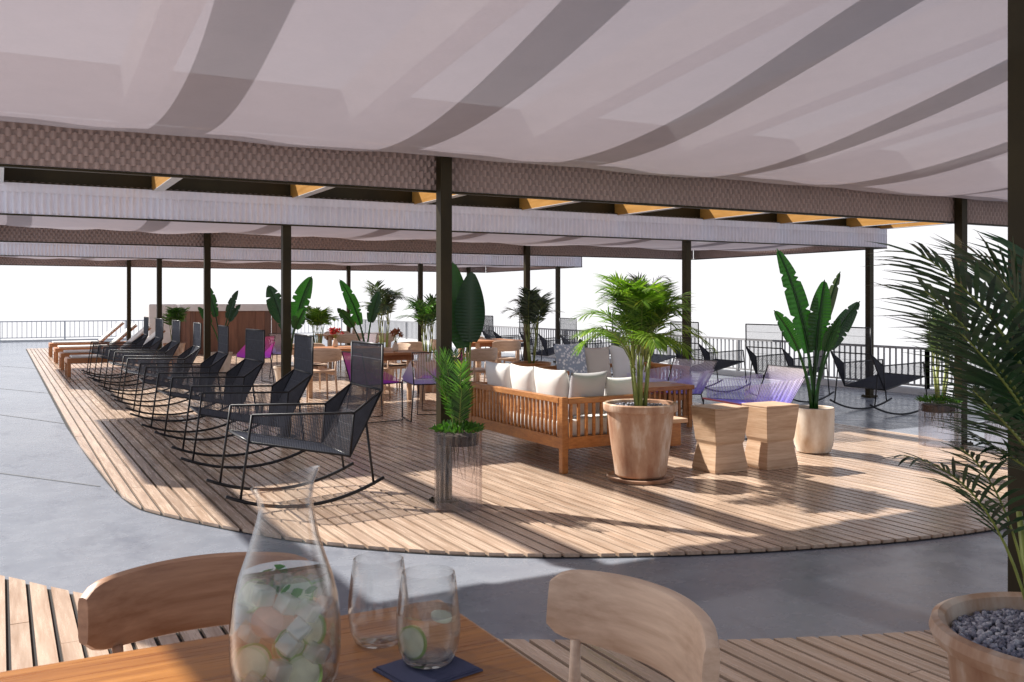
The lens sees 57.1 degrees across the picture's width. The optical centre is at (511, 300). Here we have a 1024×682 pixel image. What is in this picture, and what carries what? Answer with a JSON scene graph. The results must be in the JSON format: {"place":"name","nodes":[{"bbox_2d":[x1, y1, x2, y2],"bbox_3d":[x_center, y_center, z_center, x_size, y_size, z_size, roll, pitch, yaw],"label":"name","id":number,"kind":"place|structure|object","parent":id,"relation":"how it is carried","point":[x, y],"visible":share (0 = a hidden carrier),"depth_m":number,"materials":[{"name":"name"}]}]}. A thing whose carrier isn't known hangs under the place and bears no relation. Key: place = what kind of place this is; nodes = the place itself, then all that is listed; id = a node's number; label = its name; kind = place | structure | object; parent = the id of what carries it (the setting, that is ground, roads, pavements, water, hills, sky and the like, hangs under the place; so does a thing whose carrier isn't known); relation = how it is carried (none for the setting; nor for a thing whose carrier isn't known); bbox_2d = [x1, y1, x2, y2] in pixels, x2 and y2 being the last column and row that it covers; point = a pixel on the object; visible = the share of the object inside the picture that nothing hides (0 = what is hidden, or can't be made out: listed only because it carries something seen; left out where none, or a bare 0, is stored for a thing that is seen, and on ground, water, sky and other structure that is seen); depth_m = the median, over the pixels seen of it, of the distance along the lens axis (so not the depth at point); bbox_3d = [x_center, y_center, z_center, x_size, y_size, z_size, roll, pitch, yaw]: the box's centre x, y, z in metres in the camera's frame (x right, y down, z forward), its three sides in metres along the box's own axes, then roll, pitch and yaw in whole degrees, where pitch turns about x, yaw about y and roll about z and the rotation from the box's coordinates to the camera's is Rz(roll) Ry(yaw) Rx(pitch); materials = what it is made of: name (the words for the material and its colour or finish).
{"place":"outdoors","nodes":[
{"label":"outdoors","id":0,"kind":"place"},
{"bbox_2d":[0,336,1007,642],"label":"terrace paving","id":1,"kind":"structure","parent":0,"point":[80,536],"depth_m":5.49,"materials":[{"name":"grey concrete"}]},
{"bbox_2d":[0,366,98,485],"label":"paving joint","id":2,"kind":"object","parent":1,"relation":"on","point":[37,477],"visible":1,"depth_m":8.17,"materials":[{"name":"grey concrete"}]},
{"bbox_2d":[5,579,226,670],"bbox_3d":[-0.005,1.520,3.252,6.300,0.001,8.718,0,0,-29],"label":"front deck underlay","id":3,"kind":"object","parent":1,"relation":"on","point":[32,639],"visible":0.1,"depth_m":4.35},
{"bbox_2d":[0,575,949,681],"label":"front wooden deck","id":4,"kind":"structure","parent":3,"relation":"on","point":[914,656],"depth_m":4.00,"materials":[{"name":"beige wood"}]},
{"bbox_2d":[78,552,316,653],"bbox_3d":[-0.759,1.108,2.409,0.622,0.786,0.558,0,0,-29],"label":"wooden chair","id":5,"kind":"object","parent":4,"relation":"on","point":[117,611],"visible":0.81,"depth_m":2.57,"materials":[{"name":"brown wood"}]},
{"bbox_2d":[0,600,560,681],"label":"dining table","id":6,"kind":"object","parent":4,"relation":"on","point":[495,659],"visible":0.64,"depth_m":2.00,"materials":[{"name":"brown wood"}]},
{"bbox_2d":[229,465,340,681],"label":"water carafe","id":7,"kind":"object","parent":6,"relation":"on","point":[302,641],"visible":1,"depth_m":1.80,"materials":[{"name":"clear glass"}]},
{"bbox_2d":[348,554,408,648],"bbox_3d":[-0.297,0.666,2.089,0.134,0.188,0.134,0,0,-29],"label":"tumbler","id":8,"kind":"object","parent":6,"relation":"on","point":[379,641],"visible":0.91,"depth_m":2.07,"materials":[{"name":"clear glass"}]},
{"bbox_2d":[373,648,482,681],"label":"napkin","id":9,"kind":"object","parent":6,"relation":"on","point":[456,668],"visible":0.88,"depth_m":1.92,"materials":[{"name":"fabric"}]},
{"bbox_2d":[396,567,460,669],"bbox_3d":[-0.174,0.657,1.954,0.134,0.188,0.134,0,0,-29],"label":"tumbler","id":10,"kind":"object","parent":9,"relation":"on","point":[412,642],"visible":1,"depth_m":1.93,"materials":[{"name":"clear glass"}]},
{"bbox_2d":[546,570,719,681],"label":"wooden chair","id":11,"kind":"object","parent":4,"relation":"on","point":[671,634],"visible":1,"depth_m":2.39,"materials":[{"name":"brown wood"}]},
{"bbox_2d":[861,229,1023,681],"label":"potted palm","id":12,"kind":"object","parent":4,"relation":"on","point":[978,637],"visible":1,"depth_m":2.38,"materials":[{"name":"plant"}]},
{"bbox_2d":[0,334,941,395],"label":"kerb","id":13,"kind":"structure","parent":1,"relation":"on","point":[899,389],"depth_m":18.78,"materials":[{"name":"white paint"}]},
{"bbox_2d":[0,318,341,338],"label":"railing","id":14,"kind":"object","parent":13,"relation":"on","point":[65,337],"visible":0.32,"depth_m":35.51,"materials":[{"name":"metal"}]},
{"bbox_2d":[351,319,1001,388],"bbox_3d":[0.873,1.105,28.311,2.456,0.690,28.756,0,0,-29],"label":"railing","id":15,"kind":"object","parent":13,"relation":"on","point":[375,328],"visible":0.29,"depth_m":18.98,"materials":[{"name":"metal"}]},
{"bbox_2d":[482,315,537,363],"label":"rocking chair","id":16,"kind":"object","parent":1,"relation":"on","point":[488,333],"visible":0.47,"depth_m":21.90,"materials":[{"name":"black metal"}]},
{"bbox_2d":[0,0,1023,591],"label":"pergola","id":17,"kind":"object","parent":1,"relation":"on","point":[904,110],"visible":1,"depth_m":5.34,"materials":[{"name":"brown metal"}]},
{"bbox_2d":[26,349,1007,557],"bbox_3d":[-4.582,1.520,18.535,8.270,0.001,29.060,0,0,-29],"label":"deck underlay","id":18,"kind":"object","parent":1,"relation":"on","point":[117,492],"visible":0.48,"depth_m":6.62,"materials":[{"name":"brown wood"}]},
{"bbox_2d":[27,348,1007,556],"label":"wooden deck","id":19,"kind":"structure","parent":18,"relation":"on","point":[519,497],"depth_m":7.47,"materials":[{"name":"brown wood"}]},
{"bbox_2d":[48,321,126,356],"bbox_3d":[-11.496,1.038,25.570,1.950,0.923,0.714,0,0,-29],"label":"sun lounger","id":20,"kind":"object","parent":19,"relation":"on","point":[111,331],"visible":0.73,"depth_m":25.31,"materials":[{"name":"brown wood"}]},
{"bbox_2d":[54,323,136,363],"bbox_3d":[-10.158,1.038,23.111,1.950,0.923,0.714,0,0,-29],"label":"sun lounger","id":21,"kind":"object","parent":19,"relation":"on","point":[61,348],"visible":0.48,"depth_m":22.74,"materials":[{"name":"brown wood"}]},
{"bbox_2d":[59,326,156,369],"bbox_3d":[-9.010,1.038,21.003,1.950,0.923,0.714,0,0,-29],"label":"sun lounger","id":22,"kind":"object","parent":19,"relation":"on","point":[68,353],"visible":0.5,"depth_m":20.55,"materials":[{"name":"brown wood"}]},
{"bbox_2d":[81,317,148,377],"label":"rocking chair","id":23,"kind":"object","parent":19,"relation":"on","point":[141,340],"visible":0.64,"depth_m":18.39,"materials":[{"name":"black metal"}]},
{"bbox_2d":[65,329,165,376],"bbox_3d":[-8.007,1.038,19.158,1.950,0.923,0.714,0,0,-29],"label":"sun lounger","id":24,"kind":"object","parent":19,"relation":"on","point":[73,359],"visible":0.38,"depth_m":18.61,"materials":[{"name":"brown wood"}]},
{"bbox_2d":[88,318,163,385],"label":"rocking chair","id":25,"kind":"object","parent":19,"relation":"on","point":[154,343],"visible":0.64,"depth_m":16.88,"materials":[{"name":"black metal"}]},
{"bbox_2d":[97,320,180,394],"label":"rocking chair","id":26,"kind":"object","parent":19,"relation":"on","point":[170,348],"visible":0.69,"depth_m":15.25,"materials":[{"name":"black metal"}]},
{"bbox_2d":[110,322,201,406],"bbox_3d":[-5.127,0.912,13.548,1.174,1.170,0.727,0,0,-27],"label":"rocking chair","id":27,"kind":"object","parent":19,"relation":"on","point":[189,355],"visible":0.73,"depth_m":13.49,"materials":[{"name":"black metal"}]},
{"bbox_2d":[154,306,190,364],"bbox_3d":[-7.890,0.814,21.942,0.714,1.372,0.888,0,0,23],"label":"potted palm","id":28,"kind":"object","parent":19,"relation":"on","point":[176,313],"visible":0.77,"depth_m":21.87,"materials":[{"name":"plant"}]},
{"bbox_2d":[125,325,228,421],"bbox_3d":[-4.253,0.912,11.941,1.174,1.170,0.727,0,0,-27],"label":"rocking chair","id":29,"kind":"object","parent":19,"relation":"on","point":[214,362],"visible":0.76,"depth_m":11.94,"materials":[{"name":"black metal"}]},
{"bbox_2d":[141,328,264,440],"bbox_3d":[-3.403,0.912,10.378,1.174,1.170,0.727,0,0,-32],"label":"rocking chair","id":30,"kind":"object","parent":19,"relation":"on","point":[246,370],"visible":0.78,"depth_m":10.48,"materials":[{"name":"black metal"}]},
{"bbox_2d":[144,304,280,353],"bbox_3d":[-8.496,0.810,27.254,3.930,1.420,2.040,0,0,-29],"label":"bar counter","id":31,"kind":"object","parent":19,"relation":"on","point":[253,316],"visible":0.34,"depth_m":26.41,"materials":[{"name":"brown wood"}]},
{"bbox_2d":[198,283,240,374],"bbox_3d":[-5.854,0.555,18.994,0.828,1.890,0.459,0,0,4],"label":"potted banana plant","id":32,"kind":"object","parent":19,"relation":"on","point":[231,312],"visible":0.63,"depth_m":18.98,"materials":[{"name":"green plant"}]},
{"bbox_2d":[171,333,313,468],"bbox_3d":[-2.500,0.912,8.720,1.174,1.170,0.727,0,0,-26],"label":"rocking chair","id":33,"kind":"object","parent":19,"relation":"on","point":[290,386],"visible":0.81,"depth_m":8.79,"materials":[{"name":"black metal"}]},
{"bbox_2d":[236,336,274,382],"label":"woven chair","id":34,"kind":"object","parent":19,"relation":"on","point":[268,352],"visible":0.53,"depth_m":16.95,"materials":[{"name":"purple fabric"}]},
{"bbox_2d":[269,333,293,377],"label":"woven chair","id":35,"kind":"object","parent":19,"relation":"on","point":[275,349],"visible":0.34,"depth_m":18.07,"materials":[{"name":"purple metal"}]},
{"bbox_2d":[266,276,312,381],"bbox_3d":[-3.557,0.555,14.988,0.721,1.890,0.462,0,0,37],"label":"potted banana plant","id":36,"kind":"object","parent":19,"relation":"on","point":[303,293],"visible":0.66,"depth_m":14.99,"materials":[{"name":"green plant"}]},
{"bbox_2d":[0,242,581,362],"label":"pergola","id":37,"kind":"object","parent":19,"relation":"on","point":[159,258],"visible":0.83,"depth_m":21.26,"materials":[{"name":"brown metal"}]},
{"bbox_2d":[206,340,384,508],"bbox_3d":[-1.646,0.912,7.131,1.174,1.170,0.727,0,0,-29],"label":"rocking chair","id":38,"kind":"object","parent":19,"relation":"on","point":[357,418],"visible":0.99,"depth_m":7.20,"materials":[{"name":"black metal"}]},
{"bbox_2d":[292,343,326,389],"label":"wooden chair","id":39,"kind":"object","parent":19,"relation":"on","point":[319,365],"visible":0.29,"depth_m":15.79,"materials":[{"name":"brown wood"}]},
{"bbox_2d":[304,306,339,368],"bbox_3d":[-4.040,0.800,19.556,0.867,1.400,0.938,0,0,6],"label":"potted palm","id":40,"kind":"object","parent":19,"relation":"on","point":[316,316],"visible":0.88,"depth_m":19.43,"materials":[{"name":"plant"}]},
{"bbox_2d":[306,349,341,401],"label":"wooden chair","id":41,"kind":"object","parent":19,"relation":"on","point":[327,355],"visible":0.71,"depth_m":13.97,"materials":[{"name":"brown wood"}]},
{"bbox_2d":[292,345,379,397],"bbox_3d":[-2.759,1.125,15.007,1.300,0.750,0.850,0,0,-29],"label":"dining table","id":42,"kind":"object","parent":19,"relation":"on","point":[341,348],"visible":0.23,"depth_m":14.66,"materials":[{"name":"brown wood"}]},
{"bbox_2d":[328,327,344,346],"bbox_3d":[-2.818,0.586,15.059,0.272,0.328,0.222,0,0,-8],"label":"flower vase","id":43,"kind":"object","parent":42,"relation":"on","point":[335,341],"visible":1,"depth_m":15.05,"materials":[{"name":"red ceramic"}]},
{"bbox_2d":[324,331,350,365],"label":"wooden chair","id":44,"kind":"object","parent":19,"relation":"on","point":[338,345],"visible":0.23,"depth_m":21.90,"materials":[{"name":"brown wood"}]},
{"bbox_2d":[334,334,362,370],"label":"wooden chair","id":45,"kind":"object","parent":19,"relation":"on","point":[344,338],"visible":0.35,"depth_m":20.05,"materials":[{"name":"brown wood"}]},
{"bbox_2d":[316,333,389,368],"bbox_3d":[-3.555,1.125,21.177,1.500,0.750,0.900,0,0,-29],"label":"dining table","id":46,"kind":"object","parent":19,"relation":"on","point":[329,337],"visible":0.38,"depth_m":20.67,"materials":[{"name":"brown wood"}]},
{"bbox_2d":[338,333,377,377],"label":"woven chair","id":47,"kind":"object","parent":19,"relation":"on","point":[373,339],"visible":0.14,"depth_m":18.17,"materials":[{"name":"white metal"}]},
{"bbox_2d":[337,279,380,387],"bbox_3d":[-2.627,0.567,16.212,0.700,1.867,0.462,0,0,8],"label":"potted banana plant","id":48,"kind":"object","parent":19,"relation":"on","point":[353,304],"visible":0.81,"depth_m":16.19,"materials":[{"name":"green plant"}]},
{"bbox_2d":[350,347,391,397],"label":"wooden chair","id":49,"kind":"object","parent":19,"relation":"on","point":[387,348],"visible":0.12,"depth_m":14.44,"materials":[{"name":"brown wood"}]},
{"bbox_2d":[341,351,402,422],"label":"woven chair","id":50,"kind":"object","parent":19,"relation":"on","point":[347,362],"visible":0.37,"depth_m":11.70,"materials":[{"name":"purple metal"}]},
{"bbox_2d":[369,333,394,346],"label":"wooden chair","id":51,"kind":"object","parent":19,"relation":"on","point":[390,338],"visible":0.23,"depth_m":20.45,"materials":[{"name":"brown wood"}]},
{"bbox_2d":[359,280,408,379],"bbox_3d":[-2.363,0.554,17.503,1.049,1.891,1.074,0,0,-29],"label":"potted palm","id":52,"kind":"object","parent":19,"relation":"on","point":[387,304],"visible":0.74,"depth_m":17.41,"materials":[{"name":"plant"}]},
{"bbox_2d":[374,343,410,392],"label":"wooden chair","id":53,"kind":"object","parent":19,"relation":"on","point":[401,346],"visible":0.56,"depth_m":15.58,"materials":[{"name":"brown wood"}]},
{"bbox_2d":[362,350,428,405],"bbox_3d":[-1.710,1.125,13.813,0.800,0.750,0.660,0,0,-29],"label":"dining table","id":54,"kind":"object","parent":19,"relation":"on","point":[390,355],"visible":0.42,"depth_m":13.73,"materials":[{"name":"brown wood"}]},
{"bbox_2d":[389,328,402,351],"bbox_3d":[-1.708,0.570,13.822,0.214,0.360,0.268,0,0,-29],"label":"flower vase","id":55,"kind":"object","parent":54,"relation":"on","point":[394,332],"visible":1,"depth_m":13.79,"materials":[{"name":"beige ceramic"}]},
{"bbox_2d":[399,341,422,387],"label":"wooden chair","id":56,"kind":"object","parent":19,"relation":"on","point":[418,346],"visible":0.28,"depth_m":16.38,"materials":[{"name":"brown wood"}]},
{"bbox_2d":[394,293,435,391],"bbox_3d":[-1.440,0.687,15.474,0.944,1.626,0.820,0,0,32],"label":"potted palm","id":57,"kind":"object","parent":19,"relation":"on","point":[425,312],"visible":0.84,"depth_m":15.38,"materials":[{"name":"plant"}]},
{"bbox_2d":[402,352,435,421],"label":"woven chair","id":58,"kind":"object","parent":19,"relation":"on","point":[408,376],"visible":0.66,"depth_m":11.59,"materials":[{"name":"purple fabric"}]},
{"bbox_2d":[417,348,464,414],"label":"woven chair","id":59,"kind":"object","parent":19,"relation":"on","point":[423,388],"visible":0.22,"depth_m":12.27,"materials":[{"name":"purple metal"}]},
{"bbox_2d":[431,339,464,379],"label":"wooden chair","id":60,"kind":"object","parent":19,"relation":"on","point":[434,343],"visible":0.22,"depth_m":17.36,"materials":[{"name":"brown wood"}]},
{"bbox_2d":[420,346,484,481],"bbox_3d":[-0.403,0.911,6.821,0.452,1.177,0.410,0,0,25],"label":"potted fern","id":61,"kind":"object","parent":19,"relation":"on","point":[455,392],"visible":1,"depth_m":6.76,"materials":[{"name":"plant"}]},
{"bbox_2d":[452,261,484,418],"bbox_3d":[-0.587,0.497,12.031,0.461,2.006,0.539,0,0,-29],"label":"banana plant","id":62,"kind":"object","parent":19,"relation":"on","point":[468,311],"visible":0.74,"depth_m":11.94,"materials":[{"name":"green plant"}]},
{"bbox_2d":[0,167,946,437],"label":"pergola","id":63,"kind":"object","parent":19,"relation":"on","point":[62,207],"visible":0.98,"depth_m":12.02,"materials":[{"name":"brown metal"}]},
{"bbox_2d":[464,336,484,377],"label":"wooden chair","id":64,"kind":"object","parent":19,"relation":"on","point":[481,337],"visible":0.06,"depth_m":18.86,"materials":[{"name":"brown wood"}]},
{"bbox_2d":[460,348,497,380],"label":"wooden chair","id":65,"kind":"object","parent":19,"relation":"on","point":[484,354],"visible":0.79,"depth_m":14.10,"materials":[{"name":"brown wood"}]},
{"bbox_2d":[458,339,522,381],"bbox_3d":[-0.442,1.125,17.862,1.000,0.750,0.900,0,0,-29],"label":"dining table","id":66,"kind":"object","parent":19,"relation":"on","point":[479,343],"visible":0.34,"depth_m":17.67,"materials":[{"name":"brown wood"}]},
{"bbox_2d":[484,340,520,381],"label":"wooden chair","id":67,"kind":"object","parent":19,"relation":"on","point":[509,345],"visible":0.82,"depth_m":16.88,"materials":[{"name":"brown wood"}]},
{"bbox_2d":[500,286,564,366],"bbox_3d":[0.289,0.649,13.391,0.856,1.703,0.811,0,0,36],"label":"potted palm","id":68,"kind":"object","parent":19,"relation":"on","point":[533,306],"visible":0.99,"depth_m":13.31,"materials":[{"name":"green plant"}]},
{"bbox_2d":[469,381,632,473],"bbox_3d":[0.363,1.170,9.129,0.855,0.660,1.854,0,0,-29],"label":"slatted sofa","id":69,"kind":"object","parent":19,"relation":"on","point":[562,431],"visible":0.67,"depth_m":8.45,"materials":[{"name":"brown wood"}]},
{"bbox_2d":[485,361,513,405],"bbox_3d":[-0.109,0.846,9.504,0.176,0.460,0.520,-12,6,-30],"label":"pillow","id":70,"kind":"object","parent":69,"relation":"on","point":[497,374],"visible":0.52,"depth_m":9.38,"materials":[{"name":"white fabric"}]},
{"bbox_2d":[510,363,536,409],"bbox_3d":[0.129,0.846,9.065,0.175,0.460,0.520,-11,5,-25],"label":"pillow","id":71,"kind":"object","parent":69,"relation":"on","point":[522,377],"visible":0.53,"depth_m":8.93,"materials":[{"name":"white fabric"}]},
{"bbox_2d":[534,367,573,417],"bbox_3d":[0.381,0.845,8.609,0.178,0.460,0.520,-12,6,-32],"label":"pillow","id":72,"kind":"object","parent":69,"relation":"on","point":[553,382],"visible":0.57,"depth_m":8.48,"materials":[{"name":"white fabric"}]},
{"bbox_2d":[568,370,607,416],"bbox_3d":[0.671,0.841,8.433,0.420,0.420,0.154,0,12,-35],"label":"pillow","id":73,"kind":"object","parent":69,"relation":"on","point":[586,384],"visible":0.72,"depth_m":8.35,"materials":[{"name":"white fabric"}]},
{"bbox_2d":[603,376,636,413],"bbox_3d":[0.981,0.870,8.616,0.340,0.360,0.138,0,12,-24],"label":"pillow","id":74,"kind":"object","parent":69,"relation":"on","point":[618,386],"visible":0.4,"depth_m":8.54,"materials":[{"name":"white fabric"}]},
{"bbox_2d":[530,362,689,414],"bbox_3d":[1.268,1.170,12.106,1.904,0.660,0.855,0,0,-29],"label":"slatted sofa","id":75,"kind":"object","parent":19,"relation":"on","point":[655,365],"visible":0.18,"depth_m":12.32,"materials":[{"name":"brown wood"}]},
{"bbox_2d":[553,343,587,379],"bbox_3d":[0.753,0.801,12.004,0.500,0.520,0.164,0,-12,-33],"label":"pillow","id":76,"kind":"object","parent":75,"relation":"on","point":[566,359],"visible":0.72,"depth_m":11.92,"materials":[{"name":"grey fabric"}]},
{"bbox_2d":[585,346,611,377],"bbox_3d":[1.105,0.830,12.238,0.420,0.460,0.158,0,-12,-26],"label":"pillow","id":77,"kind":"object","parent":75,"relation":"on","point":[597,360],"visible":0.69,"depth_m":12.18,"materials":[{"name":"grey fabric"}]},
{"bbox_2d":[608,345,645,377],"bbox_3d":[1.537,0.820,12.447,0.580,0.480,0.177,0,-12,-32],"label":"pillow","id":78,"kind":"object","parent":75,"relation":"on","point":[620,360],"visible":0.54,"depth_m":12.32,"materials":[{"name":"grey fabric"}]},
{"bbox_2d":[570,273,719,484],"bbox_3d":[1.061,0.626,7.911,1.319,1.749,1.402,0,0,-29],"label":"potted palm","id":79,"kind":"object","parent":19,"relation":"on","point":[640,427],"visible":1,"depth_m":7.71,"materials":[{"name":"plant"}]},
{"bbox_2d":[643,381,694,426],"bbox_3d":[1.663,1.250,11.180,0.810,0.500,0.590,0,0,-29],"label":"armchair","id":80,"kind":"object","parent":19,"relation":"on","point":[662,386],"visible":0.38,"depth_m":11.05,"materials":[{"name":"brown wood"}]},
{"bbox_2d":[627,358,716,423],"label":"woven chair","id":81,"kind":"object","parent":19,"relation":"on","point":[702,381],"visible":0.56,"depth_m":11.89,"materials":[{"name":"purple fabric"}]},
{"bbox_2d":[670,416,687,445],"bbox_3d":[1.270,1.340,9.799,0.700,0.280,0.900,0,0,-29],"label":"coffee table","id":82,"kind":"object","parent":19,"relation":"on","point":[676,433],"visible":0.2,"depth_m":9.56,"materials":[{"name":"brown wood"}]},
{"bbox_2d":[691,403,748,473],"bbox_3d":[1.841,1.218,8.333,0.388,0.565,0.328,0,0,-29],"label":"stump stool","id":83,"kind":"object","parent":19,"relation":"on","point":[720,430],"visible":1,"depth_m":8.22,"materials":[{"name":"brown wood"}]},
{"bbox_2d":[702,364,808,439],"bbox_3d":[2.728,1.124,10.576,0.912,0.742,0.769,0,0,-21],"label":"woven chair","id":84,"kind":"object","parent":19,"relation":"on","point":[791,387],"visible":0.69,"depth_m":10.66,"materials":[{"name":"purple metal"}]},
{"bbox_2d":[742,401,798,469],"bbox_3d":[2.336,1.218,8.512,0.388,0.565,0.328,0,0,-29],"label":"stump stool","id":85,"kind":"object","parent":19,"relation":"on","point":[770,430],"visible":0.91,"depth_m":8.39,"materials":[{"name":"brown wood"}]},
{"bbox_2d":[774,249,859,453],"bbox_3d":[3.008,0.491,9.311,0.906,2.018,0.432,0,0,-29],"label":"potted banana plant","id":86,"kind":"object","parent":19,"relation":"on","point":[808,335],"visible":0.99,"depth_m":9.25,"materials":[{"name":"green plant"}]},
{"bbox_2d":[913,306,964,432],"bbox_3d":[4.471,0.770,9.726,0.598,1.461,0.589,0,0,-29],"label":"potted plant","id":87,"kind":"object","parent":19,"relation":"on","point":[932,408],"visible":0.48,"depth_m":9.69,"materials":[{"name":"plant"}]},
{"bbox_2d":[519,318,574,365],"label":"rocking chair","id":88,"kind":"object","parent":1,"relation":"on","point":[547,350],"visible":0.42,"depth_m":20.19,"materials":[{"name":"black metal"}]},
{"bbox_2d":[559,318,618,375],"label":"rocking chair","id":89,"kind":"object","parent":1,"relation":"on","point":[564,324],"visible":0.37,"depth_m":18.81,"materials":[{"name":"black metal"}]},
{"bbox_2d":[616,272,673,377],"bbox_3d":[2.205,0.529,14.983,0.962,1.991,1.281,0,0,-29],"label":"potted palm","id":90,"kind":"object","parent":1,"relation":"on","point":[635,277],"visible":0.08,"depth_m":14.93,"materials":[{"name":"plant"}]},
{"bbox_2d":[611,320,680,379],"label":"rocking chair","id":91,"kind":"object","parent":1,"relation":"on","point":[657,358],"visible":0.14,"depth_m":17.23,"materials":[{"name":"black metal"}]},
{"bbox_2d":[670,321,748,391],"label":"rocking chair","id":92,"kind":"object","parent":1,"relation":"on","point":[721,362],"visible":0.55,"depth_m":15.66,"materials":[{"name":"black metal"}]},
{"bbox_2d":[745,324,833,402],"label":"rocking chair","id":93,"kind":"object","parent":1,"relation":"on","point":[787,357],"visible":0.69,"depth_m":14.12,"materials":[{"name":"black metal"}]},
{"bbox_2d":[829,327,927,414],"bbox_3d":[5.028,0.937,12.807,1.174,1.170,0.727,0,0,-26],"label":"rocking chair","id":94,"kind":"object","parent":1,"relation":"on","point":[881,379],"visible":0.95,"depth_m":12.59,"materials":[{"name":"black metal"}]},
{"bbox_2d":[946,331,1002,424],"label":"rocking chair","id":95,"kind":"object","parent":1,"relation":"on","point":[991,332],"visible":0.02,"depth_m":11.28,"materials":[{"name":"black metal"}]},
{"bbox_2d":[983,391,1007,429],"bbox_3d":[4.921,1.151,9.348,0.472,0.698,0.446,0,0,4],"label":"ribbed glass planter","id":96,"kind":"object","parent":1,"relation":"on","point":[994,414],"visible":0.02,"depth_m":9.33,"materials":[{"name":"glass"}]},
{"bbox_2d":[0,224,1007,397],"label":"sky","id":97,"kind":"structure","parent":0,"point":[731,294],"materials":[{"name":"white"}]}
]}

